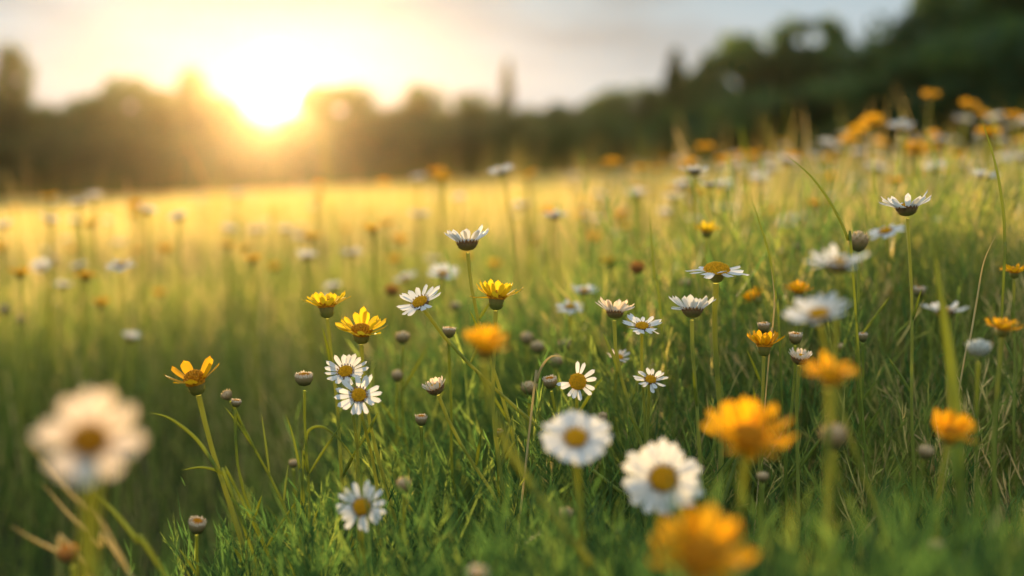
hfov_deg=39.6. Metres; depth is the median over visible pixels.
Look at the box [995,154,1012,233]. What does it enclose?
white daisy
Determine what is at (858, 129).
orange flower
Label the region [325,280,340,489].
white daisy
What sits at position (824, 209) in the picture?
orange flower
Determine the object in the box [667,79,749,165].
broadleaf tree
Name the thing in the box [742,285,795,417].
orange flower
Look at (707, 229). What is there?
yellow flower
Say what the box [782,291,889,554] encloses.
white daisy
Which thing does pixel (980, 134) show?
white daisy
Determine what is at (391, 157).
bush
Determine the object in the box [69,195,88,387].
white daisy
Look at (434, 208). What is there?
orange flower
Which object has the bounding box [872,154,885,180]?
white daisy
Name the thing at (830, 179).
orange flower
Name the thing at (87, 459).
white daisy
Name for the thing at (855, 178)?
white daisy
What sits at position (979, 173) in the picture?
white daisy
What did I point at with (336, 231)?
orange flower
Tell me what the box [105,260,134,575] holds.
white daisy
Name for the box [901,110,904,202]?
grass blade
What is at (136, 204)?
orange flower
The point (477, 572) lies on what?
half open daisy
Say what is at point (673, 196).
white daisy
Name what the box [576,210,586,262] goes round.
orange flower
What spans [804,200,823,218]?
orange flower
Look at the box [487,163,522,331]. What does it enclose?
white daisy
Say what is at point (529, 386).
flower bud
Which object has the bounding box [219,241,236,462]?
orange flower
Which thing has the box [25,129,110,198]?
bush
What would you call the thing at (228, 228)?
white daisy
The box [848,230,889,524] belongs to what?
flower bud
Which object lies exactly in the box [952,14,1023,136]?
broadleaf tree
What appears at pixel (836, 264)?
white daisy
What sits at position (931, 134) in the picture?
orange flower
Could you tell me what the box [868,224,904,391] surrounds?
white daisy
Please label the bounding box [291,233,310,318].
white daisy
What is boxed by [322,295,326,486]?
white daisy
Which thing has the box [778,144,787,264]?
white daisy
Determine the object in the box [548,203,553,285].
flower bud
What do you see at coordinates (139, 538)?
grass blade
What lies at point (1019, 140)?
orange flower
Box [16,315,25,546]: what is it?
flower bud
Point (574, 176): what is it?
white daisy
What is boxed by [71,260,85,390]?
white daisy
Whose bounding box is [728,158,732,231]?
orange flower
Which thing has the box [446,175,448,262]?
orange flower
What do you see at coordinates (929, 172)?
white daisy
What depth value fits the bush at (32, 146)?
114.81 m
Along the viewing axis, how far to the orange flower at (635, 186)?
2.67 m
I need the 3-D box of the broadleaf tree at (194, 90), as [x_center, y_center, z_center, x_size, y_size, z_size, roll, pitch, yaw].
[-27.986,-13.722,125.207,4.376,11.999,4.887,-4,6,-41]
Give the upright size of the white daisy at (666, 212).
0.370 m
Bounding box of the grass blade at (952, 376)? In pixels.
[934,251,964,565]
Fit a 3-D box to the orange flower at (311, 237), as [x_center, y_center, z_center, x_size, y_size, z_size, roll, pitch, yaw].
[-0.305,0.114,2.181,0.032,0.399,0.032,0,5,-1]
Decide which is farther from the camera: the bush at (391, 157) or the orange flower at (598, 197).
the bush at (391, 157)
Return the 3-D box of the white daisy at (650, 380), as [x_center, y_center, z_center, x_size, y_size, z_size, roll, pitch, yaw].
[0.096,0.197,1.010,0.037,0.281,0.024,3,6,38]
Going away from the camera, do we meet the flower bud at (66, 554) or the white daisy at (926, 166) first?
the flower bud at (66, 554)
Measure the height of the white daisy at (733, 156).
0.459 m
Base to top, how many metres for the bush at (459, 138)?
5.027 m
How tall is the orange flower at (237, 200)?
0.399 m
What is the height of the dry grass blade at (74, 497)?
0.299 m
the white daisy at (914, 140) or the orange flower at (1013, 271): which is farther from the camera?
the white daisy at (914, 140)
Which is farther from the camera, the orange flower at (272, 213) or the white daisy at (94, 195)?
the orange flower at (272, 213)
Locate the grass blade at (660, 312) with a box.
[650,218,670,429]
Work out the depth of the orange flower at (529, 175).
2.43 m
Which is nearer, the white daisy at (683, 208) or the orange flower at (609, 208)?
the white daisy at (683, 208)
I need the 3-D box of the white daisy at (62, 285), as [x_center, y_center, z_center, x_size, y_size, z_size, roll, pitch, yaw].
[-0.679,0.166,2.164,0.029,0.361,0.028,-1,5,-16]
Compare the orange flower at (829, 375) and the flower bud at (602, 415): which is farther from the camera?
the flower bud at (602, 415)
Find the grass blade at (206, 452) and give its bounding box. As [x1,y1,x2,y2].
[153,413,261,574]
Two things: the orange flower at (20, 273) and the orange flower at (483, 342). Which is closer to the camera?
the orange flower at (483, 342)
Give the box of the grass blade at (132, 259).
[126,180,139,365]
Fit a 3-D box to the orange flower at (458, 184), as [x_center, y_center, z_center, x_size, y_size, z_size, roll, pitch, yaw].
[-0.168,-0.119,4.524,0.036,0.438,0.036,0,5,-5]
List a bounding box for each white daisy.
[0,219,12,445]
[30,258,50,526]
[31,388,145,575]
[41,213,58,454]
[42,247,55,321]
[45,199,68,290]
[54,280,71,504]
[61,236,70,308]
[67,216,78,311]
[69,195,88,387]
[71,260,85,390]
[85,191,101,367]
[103,218,112,344]
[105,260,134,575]
[111,240,125,332]
[122,331,141,572]
[137,211,142,281]
[138,203,158,461]
[167,210,187,480]
[221,223,236,371]
[231,191,241,277]
[247,226,267,287]
[278,226,290,339]
[283,225,292,287]
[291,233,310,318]
[297,249,316,461]
[308,205,315,231]
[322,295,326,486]
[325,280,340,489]
[325,353,368,575]
[334,374,419,574]
[337,480,386,575]
[340,247,368,434]
[393,271,416,419]
[396,284,664,522]
[408,210,428,411]
[410,173,424,325]
[422,178,427,209]
[425,256,439,404]
[427,262,458,430]
[429,195,433,245]
[444,225,556,570]
[452,193,464,303]
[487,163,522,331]
[511,200,532,296]
[513,211,520,263]
[539,409,611,575]
[542,208,569,356]
[556,299,582,405]
[556,361,602,568]
[561,177,564,247]
[569,173,579,276]
[571,284,598,393]
[573,183,580,251]
[581,206,589,267]
[583,214,592,265]
[591,191,600,263]
[594,216,601,284]
[595,296,643,449]
[598,193,606,273]
[599,349,629,468]
[602,200,607,267]
[618,174,622,243]
[622,437,704,574]
[623,313,662,524]
[626,189,642,308]
[628,186,649,289]
[629,194,630,272]
[631,181,636,260]
[633,367,667,549]
[658,208,666,279]
[659,208,672,289]
[664,192,682,273]
[669,294,715,506]
[670,180,689,277]
[671,160,677,241]
[676,158,682,256]
[678,154,689,239]
[679,165,709,393]
[683,189,683,238]
[684,178,692,254]
[686,216,703,269]
[686,261,748,514]
[691,169,706,271]
[699,181,722,333]
[714,204,729,306]
[714,205,723,247]
[717,165,727,178]
[717,178,734,257]
[725,163,738,234]
[729,152,738,180]
[735,158,743,219]
[741,166,756,273]
[748,171,769,275]
[761,157,774,218]
[763,162,780,248]
[765,155,776,203]
[776,153,799,290]
[776,213,798,283]
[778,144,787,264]
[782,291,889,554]
[805,243,869,574]
[808,146,815,199]
[808,152,823,193]
[813,163,820,246]
[818,138,839,222]
[823,194,834,222]
[832,144,841,222]
[839,132,846,223]
[846,175,862,223]
[850,146,866,228]
[864,160,878,246]
[867,138,877,196]
[867,161,887,264]
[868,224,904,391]
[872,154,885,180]
[875,143,882,218]
[879,190,930,522]
[887,118,913,231]
[892,152,897,214]
[908,137,921,186]
[919,216,940,265]
[921,301,978,575]
[922,159,946,244]
[923,131,937,203]
[926,143,928,186]
[932,135,949,197]
[951,139,959,224]
[955,114,972,229]
[958,161,969,226]
[970,168,999,293]
[972,164,980,215]
[973,145,979,219]
[975,130,982,192]
[985,112,1002,217]
[993,137,1007,203]
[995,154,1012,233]
[999,121,1013,219]
[1005,152,1013,225]
[1012,141,1019,226]
[1012,153,1023,262]
[1016,117,1023,237]
[1017,163,1020,227]
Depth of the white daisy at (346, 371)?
0.99 m
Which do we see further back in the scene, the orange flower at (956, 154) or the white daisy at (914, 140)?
the white daisy at (914, 140)
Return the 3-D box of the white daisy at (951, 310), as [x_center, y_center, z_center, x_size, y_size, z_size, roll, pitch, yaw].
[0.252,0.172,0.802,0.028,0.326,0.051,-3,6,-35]
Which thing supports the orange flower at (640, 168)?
on the ground at (4, 537)
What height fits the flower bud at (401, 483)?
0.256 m
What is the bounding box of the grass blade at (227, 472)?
[184,466,278,575]
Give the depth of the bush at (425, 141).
114.74 m
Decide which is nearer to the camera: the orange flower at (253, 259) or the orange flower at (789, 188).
the orange flower at (253, 259)
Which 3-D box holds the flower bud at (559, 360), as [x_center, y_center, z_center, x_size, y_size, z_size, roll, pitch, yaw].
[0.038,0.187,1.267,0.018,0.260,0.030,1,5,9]
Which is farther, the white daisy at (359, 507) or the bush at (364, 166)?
the bush at (364, 166)
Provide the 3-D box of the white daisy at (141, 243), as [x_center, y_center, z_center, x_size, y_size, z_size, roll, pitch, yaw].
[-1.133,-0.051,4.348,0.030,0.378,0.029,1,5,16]
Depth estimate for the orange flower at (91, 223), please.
2.37 m
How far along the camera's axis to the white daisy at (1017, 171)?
2.51 m
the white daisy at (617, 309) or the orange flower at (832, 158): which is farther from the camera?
the orange flower at (832, 158)
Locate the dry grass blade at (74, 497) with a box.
[28,443,131,575]
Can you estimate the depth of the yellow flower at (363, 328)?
1.00 m
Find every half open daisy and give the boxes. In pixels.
[422,376,522,555]
[465,564,488,575]
[789,347,820,555]
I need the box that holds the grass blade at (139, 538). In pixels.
[101,497,166,575]
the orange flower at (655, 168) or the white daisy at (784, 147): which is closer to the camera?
the orange flower at (655, 168)
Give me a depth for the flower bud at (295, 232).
4.39 m
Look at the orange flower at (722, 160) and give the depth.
3.00 m
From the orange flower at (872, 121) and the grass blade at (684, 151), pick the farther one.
the grass blade at (684, 151)
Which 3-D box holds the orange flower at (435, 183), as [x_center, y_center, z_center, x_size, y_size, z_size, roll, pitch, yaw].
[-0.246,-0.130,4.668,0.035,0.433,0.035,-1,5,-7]
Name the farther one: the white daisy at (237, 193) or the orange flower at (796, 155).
the white daisy at (237, 193)
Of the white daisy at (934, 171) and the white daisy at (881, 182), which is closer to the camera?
the white daisy at (934, 171)
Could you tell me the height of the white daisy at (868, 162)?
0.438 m
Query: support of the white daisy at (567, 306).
on the ground at (4, 537)
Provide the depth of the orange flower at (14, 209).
4.28 m
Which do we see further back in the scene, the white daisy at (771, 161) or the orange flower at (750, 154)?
the white daisy at (771, 161)
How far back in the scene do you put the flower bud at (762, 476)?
0.85 m
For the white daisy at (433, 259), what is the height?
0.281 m
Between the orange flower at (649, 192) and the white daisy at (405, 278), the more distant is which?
the orange flower at (649, 192)
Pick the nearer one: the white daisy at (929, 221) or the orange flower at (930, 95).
the white daisy at (929, 221)
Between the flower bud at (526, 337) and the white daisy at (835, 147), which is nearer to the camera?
the flower bud at (526, 337)
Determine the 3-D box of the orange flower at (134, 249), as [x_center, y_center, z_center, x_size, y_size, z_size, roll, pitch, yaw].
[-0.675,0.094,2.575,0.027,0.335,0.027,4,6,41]
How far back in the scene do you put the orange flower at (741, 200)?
6.29 m
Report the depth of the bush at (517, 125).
109.62 m
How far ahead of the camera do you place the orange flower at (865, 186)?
4.48 m
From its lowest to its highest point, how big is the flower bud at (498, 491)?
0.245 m
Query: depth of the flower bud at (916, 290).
1.25 m
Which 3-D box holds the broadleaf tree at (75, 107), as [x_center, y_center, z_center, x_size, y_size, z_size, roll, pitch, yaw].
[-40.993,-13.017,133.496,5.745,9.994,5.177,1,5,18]
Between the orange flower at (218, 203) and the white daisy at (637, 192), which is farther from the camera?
the orange flower at (218, 203)
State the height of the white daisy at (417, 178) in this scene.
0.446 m
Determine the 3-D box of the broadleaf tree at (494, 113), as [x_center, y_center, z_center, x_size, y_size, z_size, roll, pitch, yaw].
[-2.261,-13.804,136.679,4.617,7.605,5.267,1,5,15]
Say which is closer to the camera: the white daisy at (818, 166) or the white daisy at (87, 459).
the white daisy at (87, 459)
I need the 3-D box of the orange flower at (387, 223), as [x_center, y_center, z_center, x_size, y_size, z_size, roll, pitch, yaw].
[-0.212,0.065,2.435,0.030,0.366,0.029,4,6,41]
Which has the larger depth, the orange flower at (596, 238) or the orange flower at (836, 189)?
the orange flower at (836, 189)
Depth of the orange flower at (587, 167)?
6.52 m
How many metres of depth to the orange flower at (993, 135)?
1.98 m
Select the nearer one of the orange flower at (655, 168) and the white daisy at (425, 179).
the orange flower at (655, 168)
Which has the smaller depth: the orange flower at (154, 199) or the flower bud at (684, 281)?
the flower bud at (684, 281)
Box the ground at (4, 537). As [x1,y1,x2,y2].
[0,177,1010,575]
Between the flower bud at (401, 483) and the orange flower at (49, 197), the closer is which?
the flower bud at (401, 483)
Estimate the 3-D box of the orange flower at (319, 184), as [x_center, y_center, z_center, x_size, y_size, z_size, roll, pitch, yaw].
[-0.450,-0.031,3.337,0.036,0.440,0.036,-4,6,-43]
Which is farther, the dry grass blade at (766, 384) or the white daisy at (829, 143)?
the white daisy at (829, 143)
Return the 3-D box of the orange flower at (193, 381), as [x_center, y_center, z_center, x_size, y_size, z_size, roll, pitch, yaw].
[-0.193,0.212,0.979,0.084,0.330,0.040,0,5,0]
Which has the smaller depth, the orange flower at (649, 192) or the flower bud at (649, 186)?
the orange flower at (649, 192)
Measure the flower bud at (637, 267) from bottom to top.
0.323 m
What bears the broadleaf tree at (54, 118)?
on the ground at (4, 537)
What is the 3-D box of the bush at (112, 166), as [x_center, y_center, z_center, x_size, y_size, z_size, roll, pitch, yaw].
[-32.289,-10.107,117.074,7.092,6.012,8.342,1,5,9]
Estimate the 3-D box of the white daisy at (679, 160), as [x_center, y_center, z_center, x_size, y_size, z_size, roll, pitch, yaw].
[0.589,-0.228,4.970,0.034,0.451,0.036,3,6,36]
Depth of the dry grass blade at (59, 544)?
0.72 m
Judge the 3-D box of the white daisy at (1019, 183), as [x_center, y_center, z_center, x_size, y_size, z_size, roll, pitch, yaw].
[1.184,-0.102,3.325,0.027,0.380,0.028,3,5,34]
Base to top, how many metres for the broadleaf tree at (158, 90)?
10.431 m
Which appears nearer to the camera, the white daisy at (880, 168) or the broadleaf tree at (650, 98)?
the white daisy at (880, 168)
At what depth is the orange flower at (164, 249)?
2.71 m
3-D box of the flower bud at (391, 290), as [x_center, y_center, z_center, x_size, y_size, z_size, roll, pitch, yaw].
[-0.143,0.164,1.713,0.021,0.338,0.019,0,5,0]
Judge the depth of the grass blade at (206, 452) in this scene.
0.96 m
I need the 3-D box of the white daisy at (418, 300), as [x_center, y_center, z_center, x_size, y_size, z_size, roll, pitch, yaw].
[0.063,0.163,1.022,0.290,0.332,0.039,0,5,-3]
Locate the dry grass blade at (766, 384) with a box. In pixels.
[753,268,774,541]
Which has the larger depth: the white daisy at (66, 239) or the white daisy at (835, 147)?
the white daisy at (835, 147)
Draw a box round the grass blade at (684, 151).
[673,126,699,266]
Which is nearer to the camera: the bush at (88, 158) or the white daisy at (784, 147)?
the white daisy at (784, 147)
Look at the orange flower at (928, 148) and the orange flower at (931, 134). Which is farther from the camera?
the orange flower at (931, 134)
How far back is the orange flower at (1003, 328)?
0.84 m
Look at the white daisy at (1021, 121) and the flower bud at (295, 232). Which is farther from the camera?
the flower bud at (295, 232)
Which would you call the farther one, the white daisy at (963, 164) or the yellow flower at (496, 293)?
the white daisy at (963, 164)
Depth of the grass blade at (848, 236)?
1.00 m
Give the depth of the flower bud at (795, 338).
1.00 m
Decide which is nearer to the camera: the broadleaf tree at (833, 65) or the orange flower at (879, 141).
the orange flower at (879, 141)
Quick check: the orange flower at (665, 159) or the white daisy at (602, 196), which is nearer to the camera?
the white daisy at (602, 196)
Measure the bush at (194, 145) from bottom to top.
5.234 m
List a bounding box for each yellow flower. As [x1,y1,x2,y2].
[302,290,358,566]
[335,306,419,575]
[470,279,522,573]
[597,255,628,366]
[692,220,721,408]
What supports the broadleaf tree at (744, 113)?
on the ground at (4, 537)
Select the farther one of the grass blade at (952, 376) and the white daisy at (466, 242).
the white daisy at (466, 242)
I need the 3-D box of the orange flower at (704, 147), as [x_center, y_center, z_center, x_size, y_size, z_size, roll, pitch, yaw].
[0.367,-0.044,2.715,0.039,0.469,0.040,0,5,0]
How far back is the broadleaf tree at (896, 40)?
64.33 m
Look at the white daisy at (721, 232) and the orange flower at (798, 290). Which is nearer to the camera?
the orange flower at (798, 290)
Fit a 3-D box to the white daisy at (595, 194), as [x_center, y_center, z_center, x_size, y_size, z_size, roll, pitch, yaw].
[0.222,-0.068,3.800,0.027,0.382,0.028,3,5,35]
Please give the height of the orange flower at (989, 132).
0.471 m
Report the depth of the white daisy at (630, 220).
4.76 m
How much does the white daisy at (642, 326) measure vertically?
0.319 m
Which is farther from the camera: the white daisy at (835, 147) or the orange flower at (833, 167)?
the orange flower at (833, 167)
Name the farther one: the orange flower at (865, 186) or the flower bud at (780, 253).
the orange flower at (865, 186)
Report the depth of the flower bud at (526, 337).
1.35 m
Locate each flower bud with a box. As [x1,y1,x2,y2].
[0,304,11,554]
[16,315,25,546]
[47,256,57,419]
[55,542,79,575]
[178,515,205,575]
[220,388,298,559]
[230,399,296,575]
[266,459,299,571]
[288,370,342,573]
[293,231,297,272]
[376,331,434,480]
[383,369,404,497]
[384,284,400,382]
[395,476,412,575]
[401,413,440,574]
[442,326,482,569]
[450,301,461,444]
[495,433,502,540]
[515,340,545,460]
[518,381,537,506]
[520,331,553,464]
[542,374,607,551]
[544,339,586,411]
[545,354,565,475]
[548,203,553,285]
[560,506,572,551]
[582,411,613,535]
[618,260,645,381]
[619,207,627,274]
[647,184,652,260]
[654,198,658,275]
[679,279,690,379]
[743,322,769,550]
[755,471,768,573]
[768,332,806,552]
[777,248,786,307]
[791,243,803,304]
[803,221,816,252]
[817,422,848,575]
[833,332,884,553]
[838,343,846,407]
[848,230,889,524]
[911,444,934,529]
[913,286,928,426]
[926,539,945,566]
[964,339,992,537]
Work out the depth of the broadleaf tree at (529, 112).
135.67 m
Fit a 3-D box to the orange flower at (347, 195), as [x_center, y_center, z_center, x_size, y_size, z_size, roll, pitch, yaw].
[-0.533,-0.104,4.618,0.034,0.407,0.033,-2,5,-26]
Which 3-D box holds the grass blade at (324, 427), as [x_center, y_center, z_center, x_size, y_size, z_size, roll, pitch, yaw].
[-0.130,0.236,1.009,0.058,0.280,0.004,0,5,0]
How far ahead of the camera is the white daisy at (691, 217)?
2.20 m
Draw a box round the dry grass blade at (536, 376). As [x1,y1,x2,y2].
[519,355,561,512]
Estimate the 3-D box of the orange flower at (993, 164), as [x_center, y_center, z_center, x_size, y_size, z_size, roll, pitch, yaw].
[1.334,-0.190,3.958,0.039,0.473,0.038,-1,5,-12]
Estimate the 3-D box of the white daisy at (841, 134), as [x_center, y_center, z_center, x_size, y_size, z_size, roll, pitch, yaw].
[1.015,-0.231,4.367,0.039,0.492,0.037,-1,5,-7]
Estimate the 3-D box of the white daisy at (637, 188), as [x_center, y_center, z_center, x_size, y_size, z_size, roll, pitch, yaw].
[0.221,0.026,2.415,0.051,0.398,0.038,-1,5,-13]
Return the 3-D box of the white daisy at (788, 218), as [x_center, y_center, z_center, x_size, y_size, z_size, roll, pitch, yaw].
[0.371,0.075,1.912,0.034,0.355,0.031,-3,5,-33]
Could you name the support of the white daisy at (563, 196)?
on the ground at (4, 537)
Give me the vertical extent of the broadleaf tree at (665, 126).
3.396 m
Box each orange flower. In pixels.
[0,243,18,431]
[9,267,31,575]
[10,207,20,290]
[39,192,57,420]
[65,244,77,397]
[72,271,98,391]
[81,221,87,299]
[82,219,100,392]
[91,211,101,297]
[92,296,147,541]
[122,192,130,275]
[126,199,144,423]
[130,210,165,387]
[130,247,142,367]
[152,198,156,276]
[152,288,165,428]
[157,243,191,403]
[164,194,169,237]
[165,356,256,575]
[213,200,221,279]
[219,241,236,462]
[231,198,242,282]
[238,243,250,422]
[240,254,264,544]
[250,205,259,277]
[266,262,280,394]
[268,208,277,293]
[301,232,321,483]
[309,192,323,397]
[312,181,325,292]
[334,203,340,273]
[340,227,352,343]
[344,193,350,276]
[361,223,384,427]
[364,187,369,255]
[367,204,372,264]
[378,179,389,279]
[380,219,394,376]
[388,254,402,337]
[392,234,409,404]
[428,167,450,354]
[432,180,435,236]
[432,182,441,262]
[434,174,452,360]
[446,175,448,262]
[454,182,461,263]
[458,252,472,328]
[462,324,605,575]
[486,258,502,326]
[520,168,536,314]
[524,180,530,258]
[527,238,540,293]
[540,206,558,324]
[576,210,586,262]
[586,166,590,254]
[586,232,602,284]
[594,195,599,267]
[597,168,603,257]
[601,157,621,270]
[607,185,613,268]
[609,176,613,254]
[613,210,628,272]
[618,223,633,311]
[625,172,632,237]
[629,184,644,260]
[633,164,648,303]
[646,189,654,267]
[648,165,663,263]
[649,502,758,575]
[662,157,669,275]
[662,187,677,300]
[679,157,699,258]
[680,165,685,257]
[695,142,714,260]
[698,186,716,245]
[702,396,797,575]
[715,155,732,203]
[715,187,723,240]
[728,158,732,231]
[730,330,784,534]
[736,150,756,242]
[740,176,744,240]
[741,176,745,228]
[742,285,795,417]
[749,150,763,261]
[761,208,775,262]
[777,140,787,232]
[784,280,811,474]
[785,151,802,244]
[788,154,790,247]
[802,350,860,575]
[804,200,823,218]
[817,200,833,227]
[821,172,835,226]
[822,155,838,169]
[830,149,840,202]
[830,173,843,239]
[838,132,859,248]
[848,123,866,264]
[860,112,883,229]
[862,165,867,229]
[863,179,868,218]
[873,138,887,242]
[883,176,903,225]
[902,140,927,233]
[904,147,928,227]
[905,148,910,235]
[920,90,940,222]
[921,144,942,225]
[923,131,939,212]
[932,408,977,559]
[939,169,952,243]
[950,150,967,234]
[953,98,979,233]
[974,126,1000,248]
[977,108,990,207]
[980,128,1003,254]
[985,316,1022,566]
[992,135,999,213]
[999,263,1023,500]
[1003,111,1023,221]
[1010,136,1023,264]
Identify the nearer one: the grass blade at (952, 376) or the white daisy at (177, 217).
the grass blade at (952, 376)
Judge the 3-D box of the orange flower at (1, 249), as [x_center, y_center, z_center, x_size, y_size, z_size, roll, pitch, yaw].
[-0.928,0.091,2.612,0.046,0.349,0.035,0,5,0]
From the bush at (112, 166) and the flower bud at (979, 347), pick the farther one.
the bush at (112, 166)
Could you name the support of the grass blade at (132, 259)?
on the ground at (4, 537)
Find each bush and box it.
[0,132,78,199]
[0,138,9,201]
[0,149,46,200]
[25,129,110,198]
[59,136,123,198]
[87,128,156,195]
[102,130,167,195]
[129,137,185,195]
[147,135,230,193]
[169,139,254,193]
[206,126,267,191]
[245,132,312,189]
[260,136,329,189]
[288,123,360,187]
[314,127,378,185]
[337,117,409,185]
[346,119,432,184]
[373,119,457,181]
[417,123,478,181]
[436,124,498,179]
[465,113,509,178]
[483,113,548,177]
[501,129,578,176]
[527,121,595,174]
[565,115,632,172]
[585,128,636,172]
[603,126,655,171]
[637,130,702,169]
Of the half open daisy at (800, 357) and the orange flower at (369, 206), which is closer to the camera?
the half open daisy at (800, 357)
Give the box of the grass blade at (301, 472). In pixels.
[286,415,310,571]
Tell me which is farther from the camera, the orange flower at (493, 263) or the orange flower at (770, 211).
the orange flower at (770, 211)
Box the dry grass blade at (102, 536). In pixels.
[42,483,132,575]
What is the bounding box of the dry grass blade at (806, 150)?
[804,110,807,241]
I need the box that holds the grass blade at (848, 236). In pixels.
[786,155,870,528]
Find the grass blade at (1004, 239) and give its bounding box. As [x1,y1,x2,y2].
[982,122,1006,520]
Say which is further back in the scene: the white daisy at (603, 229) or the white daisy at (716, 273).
the white daisy at (603, 229)
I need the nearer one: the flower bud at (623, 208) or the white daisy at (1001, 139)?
the white daisy at (1001, 139)
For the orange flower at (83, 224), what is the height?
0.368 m
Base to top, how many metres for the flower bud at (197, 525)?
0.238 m
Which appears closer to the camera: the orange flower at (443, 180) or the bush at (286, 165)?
the orange flower at (443, 180)
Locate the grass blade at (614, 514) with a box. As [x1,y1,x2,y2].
[611,490,624,574]
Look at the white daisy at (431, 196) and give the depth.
6.02 m
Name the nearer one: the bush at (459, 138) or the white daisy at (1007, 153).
the white daisy at (1007, 153)
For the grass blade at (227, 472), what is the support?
on the ground at (4, 537)
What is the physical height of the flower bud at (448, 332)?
0.319 m
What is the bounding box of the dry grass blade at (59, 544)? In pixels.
[11,526,78,560]
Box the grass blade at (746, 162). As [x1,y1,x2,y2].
[740,126,753,277]
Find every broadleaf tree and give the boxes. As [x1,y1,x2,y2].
[0,41,45,201]
[21,101,76,135]
[59,96,83,197]
[70,89,134,196]
[91,74,195,143]
[133,89,178,191]
[173,64,221,140]
[197,91,249,179]
[237,118,264,190]
[263,125,298,187]
[273,116,305,187]
[289,81,375,187]
[365,102,385,120]
[379,106,406,120]
[388,82,447,127]
[430,105,460,179]
[442,90,495,179]
[486,105,498,116]
[515,105,541,118]
[530,102,583,133]
[569,98,592,129]
[586,86,638,169]
[624,82,664,127]
[629,110,716,169]
[653,68,735,118]
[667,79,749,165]
[682,31,795,103]
[682,117,797,167]
[689,90,825,164]
[753,79,854,162]
[763,12,851,92]
[782,73,931,161]
[817,41,879,83]
[836,38,882,160]
[846,48,1010,158]
[861,8,930,74]
[885,28,1023,153]
[887,0,1011,152]
[949,0,1023,153]
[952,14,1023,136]
[987,0,1023,40]
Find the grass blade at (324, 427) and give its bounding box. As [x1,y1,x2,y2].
[299,425,365,555]
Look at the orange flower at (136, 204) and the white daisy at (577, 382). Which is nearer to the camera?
the white daisy at (577, 382)
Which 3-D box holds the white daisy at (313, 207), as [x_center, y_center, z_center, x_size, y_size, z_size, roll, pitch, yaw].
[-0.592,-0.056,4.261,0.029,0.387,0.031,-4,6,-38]
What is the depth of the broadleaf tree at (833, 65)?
69.28 m
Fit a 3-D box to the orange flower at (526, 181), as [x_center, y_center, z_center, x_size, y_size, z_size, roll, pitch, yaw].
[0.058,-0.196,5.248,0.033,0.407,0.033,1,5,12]
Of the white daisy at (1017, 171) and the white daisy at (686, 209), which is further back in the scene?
the white daisy at (686, 209)
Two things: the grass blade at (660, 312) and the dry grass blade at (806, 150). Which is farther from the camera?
the dry grass blade at (806, 150)
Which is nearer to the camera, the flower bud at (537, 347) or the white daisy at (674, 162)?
the flower bud at (537, 347)
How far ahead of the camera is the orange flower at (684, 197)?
3.66 m
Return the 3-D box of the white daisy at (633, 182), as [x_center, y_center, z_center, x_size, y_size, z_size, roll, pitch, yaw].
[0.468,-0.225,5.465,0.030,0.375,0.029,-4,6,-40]
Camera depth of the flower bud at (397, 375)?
1.20 m
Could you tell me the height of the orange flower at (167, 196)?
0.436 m
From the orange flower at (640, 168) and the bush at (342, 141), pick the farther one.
the bush at (342, 141)
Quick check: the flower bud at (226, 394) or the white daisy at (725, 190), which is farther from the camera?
the white daisy at (725, 190)
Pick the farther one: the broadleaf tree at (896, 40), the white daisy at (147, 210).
the broadleaf tree at (896, 40)
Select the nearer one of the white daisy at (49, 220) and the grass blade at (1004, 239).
the grass blade at (1004, 239)
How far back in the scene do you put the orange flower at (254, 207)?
4.20 m
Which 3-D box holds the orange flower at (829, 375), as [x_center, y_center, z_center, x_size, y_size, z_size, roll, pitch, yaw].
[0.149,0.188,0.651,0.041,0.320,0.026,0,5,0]
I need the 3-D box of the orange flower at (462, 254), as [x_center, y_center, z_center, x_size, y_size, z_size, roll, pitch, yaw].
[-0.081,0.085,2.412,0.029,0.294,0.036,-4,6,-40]
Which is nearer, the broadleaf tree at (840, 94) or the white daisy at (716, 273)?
the white daisy at (716, 273)
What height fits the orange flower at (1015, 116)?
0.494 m
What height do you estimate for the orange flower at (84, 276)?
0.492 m
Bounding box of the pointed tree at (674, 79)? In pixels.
[659,47,690,161]
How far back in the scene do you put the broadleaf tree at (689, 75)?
77.89 m
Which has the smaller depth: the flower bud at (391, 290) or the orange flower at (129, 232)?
the flower bud at (391, 290)
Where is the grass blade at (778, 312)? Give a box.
[749,193,784,463]
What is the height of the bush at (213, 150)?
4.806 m
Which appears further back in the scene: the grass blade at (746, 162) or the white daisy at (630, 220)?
the white daisy at (630, 220)
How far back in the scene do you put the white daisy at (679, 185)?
2.19 m
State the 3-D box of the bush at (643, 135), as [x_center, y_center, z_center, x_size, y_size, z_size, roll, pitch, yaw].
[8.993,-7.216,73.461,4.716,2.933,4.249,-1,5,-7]
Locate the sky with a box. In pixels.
[0,0,1013,176]
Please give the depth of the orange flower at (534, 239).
3.00 m
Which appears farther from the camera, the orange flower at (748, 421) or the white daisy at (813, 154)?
the white daisy at (813, 154)
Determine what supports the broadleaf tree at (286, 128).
on the ground at (4, 537)
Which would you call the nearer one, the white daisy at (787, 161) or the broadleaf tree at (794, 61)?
the white daisy at (787, 161)
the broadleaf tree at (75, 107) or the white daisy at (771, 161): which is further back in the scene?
the broadleaf tree at (75, 107)
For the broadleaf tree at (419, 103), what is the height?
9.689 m
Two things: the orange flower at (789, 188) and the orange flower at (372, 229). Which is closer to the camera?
the orange flower at (372, 229)
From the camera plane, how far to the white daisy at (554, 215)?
1.71 m
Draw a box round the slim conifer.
[497,58,515,117]
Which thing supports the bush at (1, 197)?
on the ground at (4, 537)
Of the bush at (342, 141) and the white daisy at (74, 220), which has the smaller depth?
the white daisy at (74, 220)

